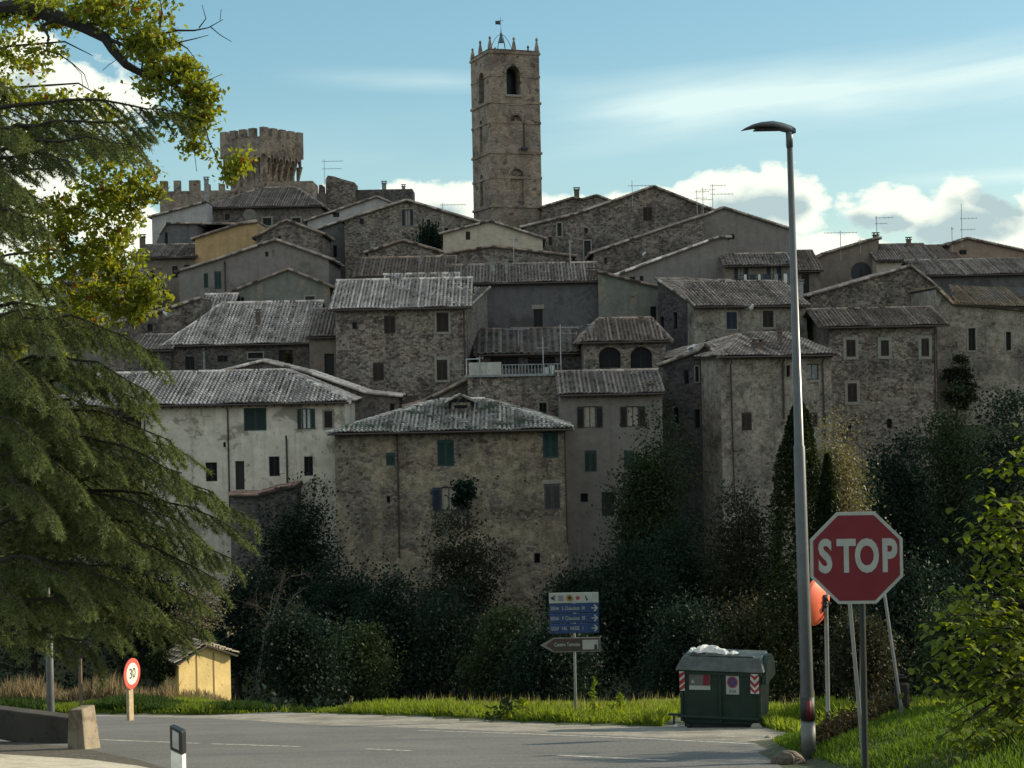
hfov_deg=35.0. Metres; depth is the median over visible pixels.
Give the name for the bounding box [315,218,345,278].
narrow dark house
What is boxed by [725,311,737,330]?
window
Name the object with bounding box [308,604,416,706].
valley tree
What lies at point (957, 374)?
climbing plant
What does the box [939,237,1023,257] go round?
pink gable house
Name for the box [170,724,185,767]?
delineator post
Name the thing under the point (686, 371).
window
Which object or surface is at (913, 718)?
bank grass
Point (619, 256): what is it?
sloping stone house
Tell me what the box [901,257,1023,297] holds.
long dark house
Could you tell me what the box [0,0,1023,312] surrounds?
sky
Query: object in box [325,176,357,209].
ruined block
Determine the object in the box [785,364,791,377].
window
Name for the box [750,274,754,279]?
laundry
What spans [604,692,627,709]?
weed plant
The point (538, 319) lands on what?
window
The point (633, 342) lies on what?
arched loggia house
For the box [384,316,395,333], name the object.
window
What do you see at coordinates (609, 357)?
window
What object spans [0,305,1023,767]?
ground
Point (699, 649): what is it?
crumpled bag
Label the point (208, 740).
road
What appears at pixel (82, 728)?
wall end block
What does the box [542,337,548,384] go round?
television aerial
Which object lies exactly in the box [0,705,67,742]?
wall
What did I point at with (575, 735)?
road edge line
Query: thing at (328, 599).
valley tree
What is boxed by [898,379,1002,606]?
valley tree
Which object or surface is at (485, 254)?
stone gable house
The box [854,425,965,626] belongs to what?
valley tree
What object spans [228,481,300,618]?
lean to shed
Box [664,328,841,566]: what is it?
tall stone house
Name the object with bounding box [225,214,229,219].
window
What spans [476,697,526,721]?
weed plant
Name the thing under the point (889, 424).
window
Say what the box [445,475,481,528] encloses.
wall shrub
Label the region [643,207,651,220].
window
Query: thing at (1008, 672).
leafy tree
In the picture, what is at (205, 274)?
window
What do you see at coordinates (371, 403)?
gabled house
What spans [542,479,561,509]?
window
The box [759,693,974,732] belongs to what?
bank grass
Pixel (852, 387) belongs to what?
window
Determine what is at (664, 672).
valley tree
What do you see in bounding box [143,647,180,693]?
topiary tree
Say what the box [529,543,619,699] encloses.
valley tree
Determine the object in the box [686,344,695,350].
bird
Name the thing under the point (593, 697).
weed plant
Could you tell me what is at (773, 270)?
window
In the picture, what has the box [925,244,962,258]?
ribbed roof house
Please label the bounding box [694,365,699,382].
window
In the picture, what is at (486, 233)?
cream gable house
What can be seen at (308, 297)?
window
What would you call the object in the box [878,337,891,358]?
window
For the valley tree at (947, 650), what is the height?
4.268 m
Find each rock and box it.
[751,723,762,728]
[770,750,805,764]
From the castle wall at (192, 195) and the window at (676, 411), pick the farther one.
the castle wall at (192, 195)
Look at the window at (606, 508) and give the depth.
105.24 m
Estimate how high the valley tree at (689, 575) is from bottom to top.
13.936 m
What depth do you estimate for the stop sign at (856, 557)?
15.91 m
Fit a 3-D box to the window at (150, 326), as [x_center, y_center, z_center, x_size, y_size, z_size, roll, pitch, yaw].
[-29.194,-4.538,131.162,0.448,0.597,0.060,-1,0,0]
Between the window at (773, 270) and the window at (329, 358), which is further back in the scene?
the window at (773, 270)
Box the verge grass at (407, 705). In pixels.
[43,693,877,725]
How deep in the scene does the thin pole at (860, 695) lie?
22.02 m
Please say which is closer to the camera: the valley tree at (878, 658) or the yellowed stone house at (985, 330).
the valley tree at (878, 658)
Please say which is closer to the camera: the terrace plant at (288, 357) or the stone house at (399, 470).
the stone house at (399, 470)
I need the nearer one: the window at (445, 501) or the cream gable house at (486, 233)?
the window at (445, 501)
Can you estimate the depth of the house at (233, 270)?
147.91 m
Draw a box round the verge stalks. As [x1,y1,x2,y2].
[173,690,935,710]
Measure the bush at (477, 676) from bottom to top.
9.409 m
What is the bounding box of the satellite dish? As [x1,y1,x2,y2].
[243,209,256,220]
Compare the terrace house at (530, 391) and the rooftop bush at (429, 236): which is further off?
the rooftop bush at (429, 236)
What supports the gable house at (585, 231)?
on the ground at (768, 743)
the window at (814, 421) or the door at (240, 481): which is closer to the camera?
the door at (240, 481)
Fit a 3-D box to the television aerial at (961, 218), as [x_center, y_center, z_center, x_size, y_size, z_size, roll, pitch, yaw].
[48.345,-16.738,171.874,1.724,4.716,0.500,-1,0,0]
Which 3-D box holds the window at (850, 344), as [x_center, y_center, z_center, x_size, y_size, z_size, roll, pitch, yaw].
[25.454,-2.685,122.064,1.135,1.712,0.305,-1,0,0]
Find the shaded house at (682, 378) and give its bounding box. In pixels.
[656,343,715,551]
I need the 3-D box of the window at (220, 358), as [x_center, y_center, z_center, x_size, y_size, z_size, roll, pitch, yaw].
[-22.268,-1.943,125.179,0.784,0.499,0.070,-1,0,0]
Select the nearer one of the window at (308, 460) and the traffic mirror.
the traffic mirror
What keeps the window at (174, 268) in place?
in the brown walled house at (167, 259)
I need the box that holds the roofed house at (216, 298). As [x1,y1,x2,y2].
[204,292,240,309]
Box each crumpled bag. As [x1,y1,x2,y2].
[693,645,707,653]
[704,645,718,653]
[715,648,728,653]
[728,651,738,654]
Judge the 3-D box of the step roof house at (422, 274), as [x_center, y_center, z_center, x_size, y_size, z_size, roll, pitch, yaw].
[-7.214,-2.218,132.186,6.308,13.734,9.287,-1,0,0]
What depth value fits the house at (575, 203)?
185.84 m
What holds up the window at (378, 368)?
in the stone house at (403, 335)
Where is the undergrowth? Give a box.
[0,598,1023,711]
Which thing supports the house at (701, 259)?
on the ground at (768, 743)
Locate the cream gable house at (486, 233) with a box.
[439,219,546,251]
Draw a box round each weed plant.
[342,696,356,710]
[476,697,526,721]
[503,697,531,715]
[588,676,597,710]
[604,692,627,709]
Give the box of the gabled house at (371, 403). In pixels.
[222,358,407,420]
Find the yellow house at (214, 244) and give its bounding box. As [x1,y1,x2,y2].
[190,221,267,263]
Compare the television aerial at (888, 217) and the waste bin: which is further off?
the television aerial at (888, 217)
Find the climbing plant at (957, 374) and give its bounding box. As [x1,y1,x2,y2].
[938,353,985,429]
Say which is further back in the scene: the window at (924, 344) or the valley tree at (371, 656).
the window at (924, 344)
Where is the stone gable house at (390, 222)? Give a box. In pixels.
[340,199,480,278]
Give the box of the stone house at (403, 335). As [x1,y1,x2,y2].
[328,276,473,402]
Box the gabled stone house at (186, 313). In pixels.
[100,296,211,371]
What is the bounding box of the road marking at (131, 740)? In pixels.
[101,739,157,741]
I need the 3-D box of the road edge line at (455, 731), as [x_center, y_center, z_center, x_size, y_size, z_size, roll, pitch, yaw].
[-1.094,7.525,35.156,0.145,0.438,3.141,-2,1,-41]
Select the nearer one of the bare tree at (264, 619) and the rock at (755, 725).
the rock at (755, 725)
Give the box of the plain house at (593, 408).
[555,368,665,597]
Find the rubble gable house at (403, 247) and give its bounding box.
[363,239,447,256]
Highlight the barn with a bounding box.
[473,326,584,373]
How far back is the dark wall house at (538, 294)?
133.96 m
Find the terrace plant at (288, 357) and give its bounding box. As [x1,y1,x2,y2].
[282,350,294,362]
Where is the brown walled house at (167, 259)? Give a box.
[133,234,197,308]
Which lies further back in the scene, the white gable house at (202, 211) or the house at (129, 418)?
the white gable house at (202, 211)
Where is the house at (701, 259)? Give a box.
[614,235,731,283]
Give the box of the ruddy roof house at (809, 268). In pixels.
[797,249,823,293]
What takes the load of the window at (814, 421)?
in the tall stone house at (747, 389)
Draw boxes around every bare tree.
[165,566,251,642]
[233,564,312,701]
[479,571,528,622]
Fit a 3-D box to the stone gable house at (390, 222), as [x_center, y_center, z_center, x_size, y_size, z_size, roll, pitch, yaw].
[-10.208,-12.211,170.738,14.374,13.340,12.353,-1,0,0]
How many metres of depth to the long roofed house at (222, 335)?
125.93 m
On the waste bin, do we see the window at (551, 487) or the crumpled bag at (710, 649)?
the crumpled bag at (710, 649)
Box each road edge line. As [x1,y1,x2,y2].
[416,730,494,732]
[514,733,649,738]
[660,739,751,743]
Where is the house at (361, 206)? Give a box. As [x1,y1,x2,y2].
[303,195,393,227]
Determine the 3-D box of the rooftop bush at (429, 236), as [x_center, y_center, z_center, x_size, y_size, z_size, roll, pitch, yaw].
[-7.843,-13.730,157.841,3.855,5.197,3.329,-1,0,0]
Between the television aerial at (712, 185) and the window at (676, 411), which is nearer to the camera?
the window at (676, 411)
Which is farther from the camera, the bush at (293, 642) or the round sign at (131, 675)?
the bush at (293, 642)
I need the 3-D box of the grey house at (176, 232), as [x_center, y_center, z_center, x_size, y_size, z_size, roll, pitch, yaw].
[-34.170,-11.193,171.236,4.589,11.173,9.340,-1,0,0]
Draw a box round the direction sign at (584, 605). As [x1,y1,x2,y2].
[540,592,600,708]
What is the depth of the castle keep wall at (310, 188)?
204.79 m
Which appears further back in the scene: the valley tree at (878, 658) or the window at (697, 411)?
the window at (697, 411)
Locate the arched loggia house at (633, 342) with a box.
[573,316,673,472]
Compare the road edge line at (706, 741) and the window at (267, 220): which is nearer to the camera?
the road edge line at (706, 741)
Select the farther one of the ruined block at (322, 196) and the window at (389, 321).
the ruined block at (322, 196)
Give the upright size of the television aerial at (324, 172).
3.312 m
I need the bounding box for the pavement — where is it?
[0,754,146,767]
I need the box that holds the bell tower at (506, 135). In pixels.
[469,20,541,227]
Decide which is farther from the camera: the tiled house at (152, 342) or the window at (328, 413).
the tiled house at (152, 342)
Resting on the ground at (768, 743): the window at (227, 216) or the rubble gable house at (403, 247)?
the rubble gable house at (403, 247)
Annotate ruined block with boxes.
[317,185,327,206]
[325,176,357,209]
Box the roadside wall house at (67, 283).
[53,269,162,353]
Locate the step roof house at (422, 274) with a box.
[382,272,460,277]
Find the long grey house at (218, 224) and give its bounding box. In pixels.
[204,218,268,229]
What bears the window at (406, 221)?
in the stone gable house at (390, 222)
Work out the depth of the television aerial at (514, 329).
120.95 m
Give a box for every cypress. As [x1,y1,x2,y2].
[753,400,850,704]
[811,452,851,702]
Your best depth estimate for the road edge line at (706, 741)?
28.96 m
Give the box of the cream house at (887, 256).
[870,237,936,273]
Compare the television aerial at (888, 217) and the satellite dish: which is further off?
the satellite dish
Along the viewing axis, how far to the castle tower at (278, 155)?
214.51 m
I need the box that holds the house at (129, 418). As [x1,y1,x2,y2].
[32,394,143,582]
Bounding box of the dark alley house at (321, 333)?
[305,307,336,376]
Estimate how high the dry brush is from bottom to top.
0.796 m
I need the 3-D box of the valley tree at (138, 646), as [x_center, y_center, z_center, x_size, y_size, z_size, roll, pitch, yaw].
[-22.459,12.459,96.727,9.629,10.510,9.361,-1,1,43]
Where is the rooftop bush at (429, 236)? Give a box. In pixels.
[412,217,442,249]
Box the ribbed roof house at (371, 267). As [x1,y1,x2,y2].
[352,255,457,278]
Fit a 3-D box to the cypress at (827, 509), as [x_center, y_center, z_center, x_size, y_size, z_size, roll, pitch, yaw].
[11.178,8.007,57.077,1.530,11.255,1.555,-1,0,0]
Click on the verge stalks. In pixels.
(579, 702)
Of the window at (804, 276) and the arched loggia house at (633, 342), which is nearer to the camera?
the arched loggia house at (633, 342)
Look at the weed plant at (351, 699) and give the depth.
50.05 m
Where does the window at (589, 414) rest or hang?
in the plain house at (593, 408)
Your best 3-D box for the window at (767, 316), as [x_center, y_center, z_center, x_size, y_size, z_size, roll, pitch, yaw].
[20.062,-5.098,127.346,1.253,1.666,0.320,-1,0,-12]
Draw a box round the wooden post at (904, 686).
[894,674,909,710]
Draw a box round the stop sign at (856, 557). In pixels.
[810,512,902,767]
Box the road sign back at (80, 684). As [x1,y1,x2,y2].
[67,642,89,705]
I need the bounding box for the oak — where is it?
[0,0,257,360]
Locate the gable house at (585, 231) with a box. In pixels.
[519,185,713,261]
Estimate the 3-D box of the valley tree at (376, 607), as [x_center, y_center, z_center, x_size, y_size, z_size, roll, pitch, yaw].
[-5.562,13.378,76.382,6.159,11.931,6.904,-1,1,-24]
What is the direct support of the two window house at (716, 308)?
on the ground at (768, 743)
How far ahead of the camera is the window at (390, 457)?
100.05 m
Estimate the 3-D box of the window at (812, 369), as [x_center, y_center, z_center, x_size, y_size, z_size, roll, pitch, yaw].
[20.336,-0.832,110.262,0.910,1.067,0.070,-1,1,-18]
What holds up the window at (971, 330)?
in the yellowed stone house at (985, 330)
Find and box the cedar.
[0,79,263,689]
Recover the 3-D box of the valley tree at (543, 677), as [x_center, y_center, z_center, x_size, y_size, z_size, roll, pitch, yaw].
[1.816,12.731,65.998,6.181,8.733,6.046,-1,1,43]
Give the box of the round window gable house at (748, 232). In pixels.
[704,206,788,252]
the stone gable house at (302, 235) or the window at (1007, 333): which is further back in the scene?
the stone gable house at (302, 235)
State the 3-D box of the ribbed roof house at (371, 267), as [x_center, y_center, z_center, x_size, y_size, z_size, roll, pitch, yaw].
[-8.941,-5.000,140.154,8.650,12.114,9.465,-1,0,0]
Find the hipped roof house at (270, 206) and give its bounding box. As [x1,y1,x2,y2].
[203,177,330,226]
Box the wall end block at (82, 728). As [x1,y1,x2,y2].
[68,705,99,748]
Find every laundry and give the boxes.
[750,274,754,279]
[764,274,769,279]
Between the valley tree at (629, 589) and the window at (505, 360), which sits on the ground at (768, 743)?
the valley tree at (629, 589)
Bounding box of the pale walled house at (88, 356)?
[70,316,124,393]
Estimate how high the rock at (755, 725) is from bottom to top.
0.127 m
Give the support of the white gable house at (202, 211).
on the ground at (768, 743)
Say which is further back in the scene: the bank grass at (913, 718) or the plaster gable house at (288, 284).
the plaster gable house at (288, 284)
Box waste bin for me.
[668,649,774,727]
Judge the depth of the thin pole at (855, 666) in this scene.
20.01 m
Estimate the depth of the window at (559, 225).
165.04 m
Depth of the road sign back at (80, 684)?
47.02 m
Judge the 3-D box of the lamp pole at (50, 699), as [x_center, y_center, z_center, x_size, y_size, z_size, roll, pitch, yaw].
[-14.091,5.811,51.087,1.370,10.020,0.254,-1,0,0]
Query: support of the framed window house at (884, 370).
on the ground at (768, 743)
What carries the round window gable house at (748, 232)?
on the ground at (768, 743)
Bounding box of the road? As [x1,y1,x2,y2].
[0,716,781,767]
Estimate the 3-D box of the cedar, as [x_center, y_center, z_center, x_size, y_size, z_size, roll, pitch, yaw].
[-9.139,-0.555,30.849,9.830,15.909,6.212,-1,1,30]
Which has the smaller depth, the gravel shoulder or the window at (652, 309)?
the gravel shoulder
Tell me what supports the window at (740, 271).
in the balcony house at (737, 266)
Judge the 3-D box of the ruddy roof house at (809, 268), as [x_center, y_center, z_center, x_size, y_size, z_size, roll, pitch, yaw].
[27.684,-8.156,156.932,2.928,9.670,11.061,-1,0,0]
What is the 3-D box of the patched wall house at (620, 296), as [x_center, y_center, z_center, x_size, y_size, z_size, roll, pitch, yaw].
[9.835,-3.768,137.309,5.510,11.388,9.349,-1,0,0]
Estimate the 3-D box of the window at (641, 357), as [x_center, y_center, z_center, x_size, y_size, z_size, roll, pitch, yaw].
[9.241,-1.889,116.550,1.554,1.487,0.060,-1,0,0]
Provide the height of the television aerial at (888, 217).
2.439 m
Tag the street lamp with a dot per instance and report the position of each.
(808, 730)
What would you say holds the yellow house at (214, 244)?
on the ground at (768, 743)
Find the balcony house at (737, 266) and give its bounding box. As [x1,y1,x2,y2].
[719,252,789,285]
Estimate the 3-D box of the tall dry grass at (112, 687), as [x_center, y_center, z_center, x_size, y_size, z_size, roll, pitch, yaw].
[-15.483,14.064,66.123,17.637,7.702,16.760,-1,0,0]
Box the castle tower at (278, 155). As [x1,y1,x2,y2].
[220,126,303,193]
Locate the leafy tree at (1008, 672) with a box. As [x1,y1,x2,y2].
[898,423,1023,765]
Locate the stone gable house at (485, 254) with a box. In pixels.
[440,245,576,263]
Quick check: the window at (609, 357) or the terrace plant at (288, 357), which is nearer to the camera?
the window at (609, 357)
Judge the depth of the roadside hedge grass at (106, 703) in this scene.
54.85 m
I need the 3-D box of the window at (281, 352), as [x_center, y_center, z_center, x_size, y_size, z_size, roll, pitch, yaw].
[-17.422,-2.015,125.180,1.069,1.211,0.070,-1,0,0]
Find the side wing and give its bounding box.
[466,286,490,374]
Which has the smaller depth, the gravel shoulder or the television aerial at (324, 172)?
the gravel shoulder
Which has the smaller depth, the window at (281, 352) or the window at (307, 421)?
the window at (307, 421)
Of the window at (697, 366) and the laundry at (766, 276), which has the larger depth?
the laundry at (766, 276)
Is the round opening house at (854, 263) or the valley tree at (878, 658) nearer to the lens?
the valley tree at (878, 658)
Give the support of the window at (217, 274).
in the house at (233, 270)
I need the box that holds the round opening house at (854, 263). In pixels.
[816,232,881,288]
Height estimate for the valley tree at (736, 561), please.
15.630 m
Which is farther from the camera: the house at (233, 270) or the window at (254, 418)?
the house at (233, 270)
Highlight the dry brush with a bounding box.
[798,684,913,746]
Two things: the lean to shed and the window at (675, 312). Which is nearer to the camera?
the lean to shed
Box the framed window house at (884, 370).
[803,306,949,468]
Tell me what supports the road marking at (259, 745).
on the road
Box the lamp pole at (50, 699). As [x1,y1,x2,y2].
[45,412,81,711]
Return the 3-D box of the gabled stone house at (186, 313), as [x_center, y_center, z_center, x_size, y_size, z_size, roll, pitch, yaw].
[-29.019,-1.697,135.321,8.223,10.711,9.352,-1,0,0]
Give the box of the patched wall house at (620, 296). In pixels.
[597,270,657,321]
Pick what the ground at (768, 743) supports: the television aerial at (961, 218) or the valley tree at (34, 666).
the valley tree at (34, 666)
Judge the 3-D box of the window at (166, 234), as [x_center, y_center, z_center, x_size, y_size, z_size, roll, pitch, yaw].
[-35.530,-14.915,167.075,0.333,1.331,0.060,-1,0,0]
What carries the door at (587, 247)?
in the gable house at (585, 231)
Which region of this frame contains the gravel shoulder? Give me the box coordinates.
[96,712,786,741]
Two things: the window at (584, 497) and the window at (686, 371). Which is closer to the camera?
the window at (584, 497)
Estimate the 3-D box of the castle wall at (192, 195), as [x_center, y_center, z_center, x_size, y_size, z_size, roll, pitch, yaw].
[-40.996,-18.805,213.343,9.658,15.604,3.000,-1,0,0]
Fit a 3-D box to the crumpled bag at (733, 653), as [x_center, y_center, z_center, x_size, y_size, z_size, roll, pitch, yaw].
[4.784,5.801,35.044,0.324,0.098,0.174,-2,1,-36]
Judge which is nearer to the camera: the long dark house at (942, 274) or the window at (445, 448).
the window at (445, 448)
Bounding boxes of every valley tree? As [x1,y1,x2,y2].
[0,523,105,687]
[79,513,224,672]
[193,561,298,700]
[211,452,376,694]
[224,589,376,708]
[249,541,411,707]
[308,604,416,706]
[329,545,451,700]
[386,569,517,701]
[406,500,520,701]
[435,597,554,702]
[475,590,627,702]
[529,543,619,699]
[562,530,717,700]
[586,397,719,698]
[618,572,737,699]
[619,490,736,661]
[677,475,797,654]
[679,577,813,701]
[784,403,905,555]
[811,604,933,703]
[833,527,967,702]
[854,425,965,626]
[888,576,1023,701]
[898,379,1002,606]
[928,379,1023,682]
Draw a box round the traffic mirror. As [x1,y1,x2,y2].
[810,580,830,723]
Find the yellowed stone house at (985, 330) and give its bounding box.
[910,284,1023,425]
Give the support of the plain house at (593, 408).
on the ground at (768, 743)
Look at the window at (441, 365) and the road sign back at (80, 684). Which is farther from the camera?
the window at (441, 365)
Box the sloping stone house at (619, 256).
[585,214,703,273]
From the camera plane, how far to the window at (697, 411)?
111.31 m
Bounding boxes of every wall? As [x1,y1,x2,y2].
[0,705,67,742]
[160,180,237,211]
[245,181,317,198]
[356,181,414,201]
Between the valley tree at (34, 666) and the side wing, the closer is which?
the valley tree at (34, 666)
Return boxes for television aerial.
[322,161,340,186]
[505,328,519,345]
[509,234,513,261]
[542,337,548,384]
[559,324,577,366]
[710,184,732,205]
[838,231,856,260]
[875,216,892,236]
[960,204,974,232]
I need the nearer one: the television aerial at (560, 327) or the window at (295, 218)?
the television aerial at (560, 327)
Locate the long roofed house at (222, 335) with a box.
[161,300,324,370]
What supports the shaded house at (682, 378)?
on the ground at (768, 743)
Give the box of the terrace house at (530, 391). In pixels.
[464,362,559,416]
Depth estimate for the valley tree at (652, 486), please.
91.30 m
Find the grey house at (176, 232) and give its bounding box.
[156,222,214,243]
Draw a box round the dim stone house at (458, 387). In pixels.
[401,377,467,407]
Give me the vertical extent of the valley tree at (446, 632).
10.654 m
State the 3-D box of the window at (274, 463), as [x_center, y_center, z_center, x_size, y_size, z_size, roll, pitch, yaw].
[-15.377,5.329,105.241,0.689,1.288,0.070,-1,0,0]
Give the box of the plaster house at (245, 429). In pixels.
[74,368,362,606]
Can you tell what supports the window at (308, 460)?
in the plaster house at (245, 429)
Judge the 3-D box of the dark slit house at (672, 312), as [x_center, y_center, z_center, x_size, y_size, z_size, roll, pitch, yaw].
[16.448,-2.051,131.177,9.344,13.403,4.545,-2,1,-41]
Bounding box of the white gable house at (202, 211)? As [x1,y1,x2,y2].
[148,200,213,243]
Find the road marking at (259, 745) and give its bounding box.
[227,744,299,746]
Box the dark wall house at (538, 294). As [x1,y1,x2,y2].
[453,259,598,328]
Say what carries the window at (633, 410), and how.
in the plain house at (593, 408)
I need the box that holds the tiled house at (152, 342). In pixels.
[129,333,176,370]
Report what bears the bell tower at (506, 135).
on the ground at (768, 743)
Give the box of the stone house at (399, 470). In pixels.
[325,393,573,637]
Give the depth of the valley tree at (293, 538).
92.17 m
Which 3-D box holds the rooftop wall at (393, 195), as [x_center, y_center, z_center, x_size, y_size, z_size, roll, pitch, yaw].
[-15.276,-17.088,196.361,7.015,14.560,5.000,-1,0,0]
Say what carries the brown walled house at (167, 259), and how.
on the ground at (768, 743)
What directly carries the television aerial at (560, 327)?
on the plain house at (593, 408)
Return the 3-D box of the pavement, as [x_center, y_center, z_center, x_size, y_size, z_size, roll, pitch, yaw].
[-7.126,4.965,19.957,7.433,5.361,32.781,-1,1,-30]
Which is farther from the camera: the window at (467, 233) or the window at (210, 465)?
the window at (467, 233)
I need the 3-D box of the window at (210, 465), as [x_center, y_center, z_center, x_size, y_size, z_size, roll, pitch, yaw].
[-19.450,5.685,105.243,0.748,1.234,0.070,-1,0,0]
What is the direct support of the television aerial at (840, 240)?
attached to the round opening house at (854, 263)
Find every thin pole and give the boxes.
[848,604,861,758]
[859,671,860,743]
[883,594,902,713]
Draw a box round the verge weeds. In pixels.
[39,701,835,725]
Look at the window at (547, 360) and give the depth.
120.74 m
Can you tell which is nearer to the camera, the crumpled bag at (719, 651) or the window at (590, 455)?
the crumpled bag at (719, 651)
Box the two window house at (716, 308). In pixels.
[680,279,810,344]
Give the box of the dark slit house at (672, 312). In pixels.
[654,276,732,350]
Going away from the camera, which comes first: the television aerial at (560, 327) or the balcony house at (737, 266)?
the television aerial at (560, 327)
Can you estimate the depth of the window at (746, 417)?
108.63 m
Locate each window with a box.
[148,324,152,330]
[165,233,167,243]
[172,266,177,277]
[185,356,194,369]
[204,273,207,287]
[206,462,216,480]
[214,271,220,288]
[218,355,227,361]
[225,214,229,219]
[244,408,266,430]
[247,351,263,359]
[261,216,272,226]
[269,456,279,475]
[279,350,292,364]
[290,216,301,223]
[297,408,314,428]
[304,295,315,299]
[304,456,312,475]
[322,409,333,429]
[325,354,333,375]
[333,245,336,256]
[352,322,356,328]
[373,362,383,380]
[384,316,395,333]
[386,453,394,465]
[401,208,413,226]
[432,487,464,510]
[434,310,450,333]
[434,357,449,381]
[437,440,453,465]
[466,232,469,239]
[491,357,517,368]
[528,357,554,368]
[532,305,543,326]
[534,553,539,562]
[537,401,548,413]
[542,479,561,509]
[543,431,557,457]
[556,222,562,237]
[577,406,602,427]
[580,493,587,501]
[584,450,596,471]
[599,347,619,367]
[602,492,613,515]
[620,406,644,426]
[624,450,633,469]
[630,347,651,367]
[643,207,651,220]
[650,306,655,319]
[674,407,678,427]
[675,312,676,328]
[685,370,688,383]
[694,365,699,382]
[695,409,699,427]
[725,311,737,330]
[734,267,747,279]
[741,412,751,430]
[760,308,775,329]
[767,267,781,279]
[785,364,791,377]
[802,274,808,293]
[807,364,817,379]
[809,412,816,426]
[843,337,858,359]
[844,380,859,404]
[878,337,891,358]
[887,419,891,427]
[918,335,931,358]
[959,250,965,254]
[966,326,977,351]
[1005,331,1012,351]
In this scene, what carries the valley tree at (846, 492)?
on the ground at (768, 743)
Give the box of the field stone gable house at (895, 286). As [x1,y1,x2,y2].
[803,264,951,338]
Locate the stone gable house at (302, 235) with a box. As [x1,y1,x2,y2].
[251,219,334,256]
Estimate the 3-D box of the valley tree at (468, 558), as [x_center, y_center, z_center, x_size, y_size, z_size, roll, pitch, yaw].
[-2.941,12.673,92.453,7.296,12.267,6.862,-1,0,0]
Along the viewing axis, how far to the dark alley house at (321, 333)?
121.00 m
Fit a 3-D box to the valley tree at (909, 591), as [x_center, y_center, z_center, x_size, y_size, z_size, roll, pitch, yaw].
[13.697,8.990,56.046,5.626,8.047,5.278,-1,1,39]
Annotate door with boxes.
[236,461,244,489]
[583,239,591,260]
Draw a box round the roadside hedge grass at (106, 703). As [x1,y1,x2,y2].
[0,690,320,712]
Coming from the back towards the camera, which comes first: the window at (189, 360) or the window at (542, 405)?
the window at (189, 360)
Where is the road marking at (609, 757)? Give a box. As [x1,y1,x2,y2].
[556,755,664,760]
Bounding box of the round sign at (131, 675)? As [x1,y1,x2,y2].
[123,658,139,720]
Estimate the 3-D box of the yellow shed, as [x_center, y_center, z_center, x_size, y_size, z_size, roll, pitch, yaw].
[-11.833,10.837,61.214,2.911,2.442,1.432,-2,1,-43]
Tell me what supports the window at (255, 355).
in the long roofed house at (222, 335)
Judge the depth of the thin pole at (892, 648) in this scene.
24.02 m
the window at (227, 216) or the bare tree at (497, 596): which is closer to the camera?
the bare tree at (497, 596)
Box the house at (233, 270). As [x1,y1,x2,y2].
[174,238,344,301]
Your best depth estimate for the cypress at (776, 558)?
57.60 m
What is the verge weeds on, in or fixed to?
on the ground at (768, 743)
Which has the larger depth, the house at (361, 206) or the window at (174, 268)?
the house at (361, 206)
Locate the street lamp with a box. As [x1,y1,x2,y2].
[741,121,815,760]
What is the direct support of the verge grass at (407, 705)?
on the ground at (768, 743)
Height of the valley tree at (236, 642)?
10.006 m
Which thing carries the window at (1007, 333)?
in the yellowed stone house at (985, 330)
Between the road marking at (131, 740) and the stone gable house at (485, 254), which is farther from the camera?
the stone gable house at (485, 254)
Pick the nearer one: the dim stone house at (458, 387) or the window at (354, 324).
the dim stone house at (458, 387)
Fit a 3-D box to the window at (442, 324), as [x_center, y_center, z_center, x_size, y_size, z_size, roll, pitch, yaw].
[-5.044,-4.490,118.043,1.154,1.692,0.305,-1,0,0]
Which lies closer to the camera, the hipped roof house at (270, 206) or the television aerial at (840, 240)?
the television aerial at (840, 240)
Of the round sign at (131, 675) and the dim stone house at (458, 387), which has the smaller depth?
the round sign at (131, 675)
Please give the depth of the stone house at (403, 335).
117.99 m
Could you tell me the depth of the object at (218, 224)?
169.86 m
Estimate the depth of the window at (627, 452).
105.06 m
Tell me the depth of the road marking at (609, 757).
24.80 m
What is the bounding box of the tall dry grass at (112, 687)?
[0,667,231,701]
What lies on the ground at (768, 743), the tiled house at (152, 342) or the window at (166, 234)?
the tiled house at (152, 342)
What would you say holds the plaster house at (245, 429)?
on the ground at (768, 743)
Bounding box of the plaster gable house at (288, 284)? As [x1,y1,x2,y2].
[224,268,334,307]
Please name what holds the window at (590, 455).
in the plain house at (593, 408)
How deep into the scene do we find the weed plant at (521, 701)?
41.54 m
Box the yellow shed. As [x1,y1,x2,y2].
[165,638,238,700]
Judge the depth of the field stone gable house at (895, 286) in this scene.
135.94 m
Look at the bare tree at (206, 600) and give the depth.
65.65 m
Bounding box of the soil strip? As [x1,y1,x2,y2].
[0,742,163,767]
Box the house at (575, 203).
[538,187,611,219]
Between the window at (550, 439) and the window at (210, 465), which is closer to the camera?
the window at (550, 439)
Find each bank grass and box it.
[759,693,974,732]
[771,691,1023,767]
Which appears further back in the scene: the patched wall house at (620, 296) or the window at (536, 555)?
the patched wall house at (620, 296)
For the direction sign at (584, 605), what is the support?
on the ground at (768, 743)

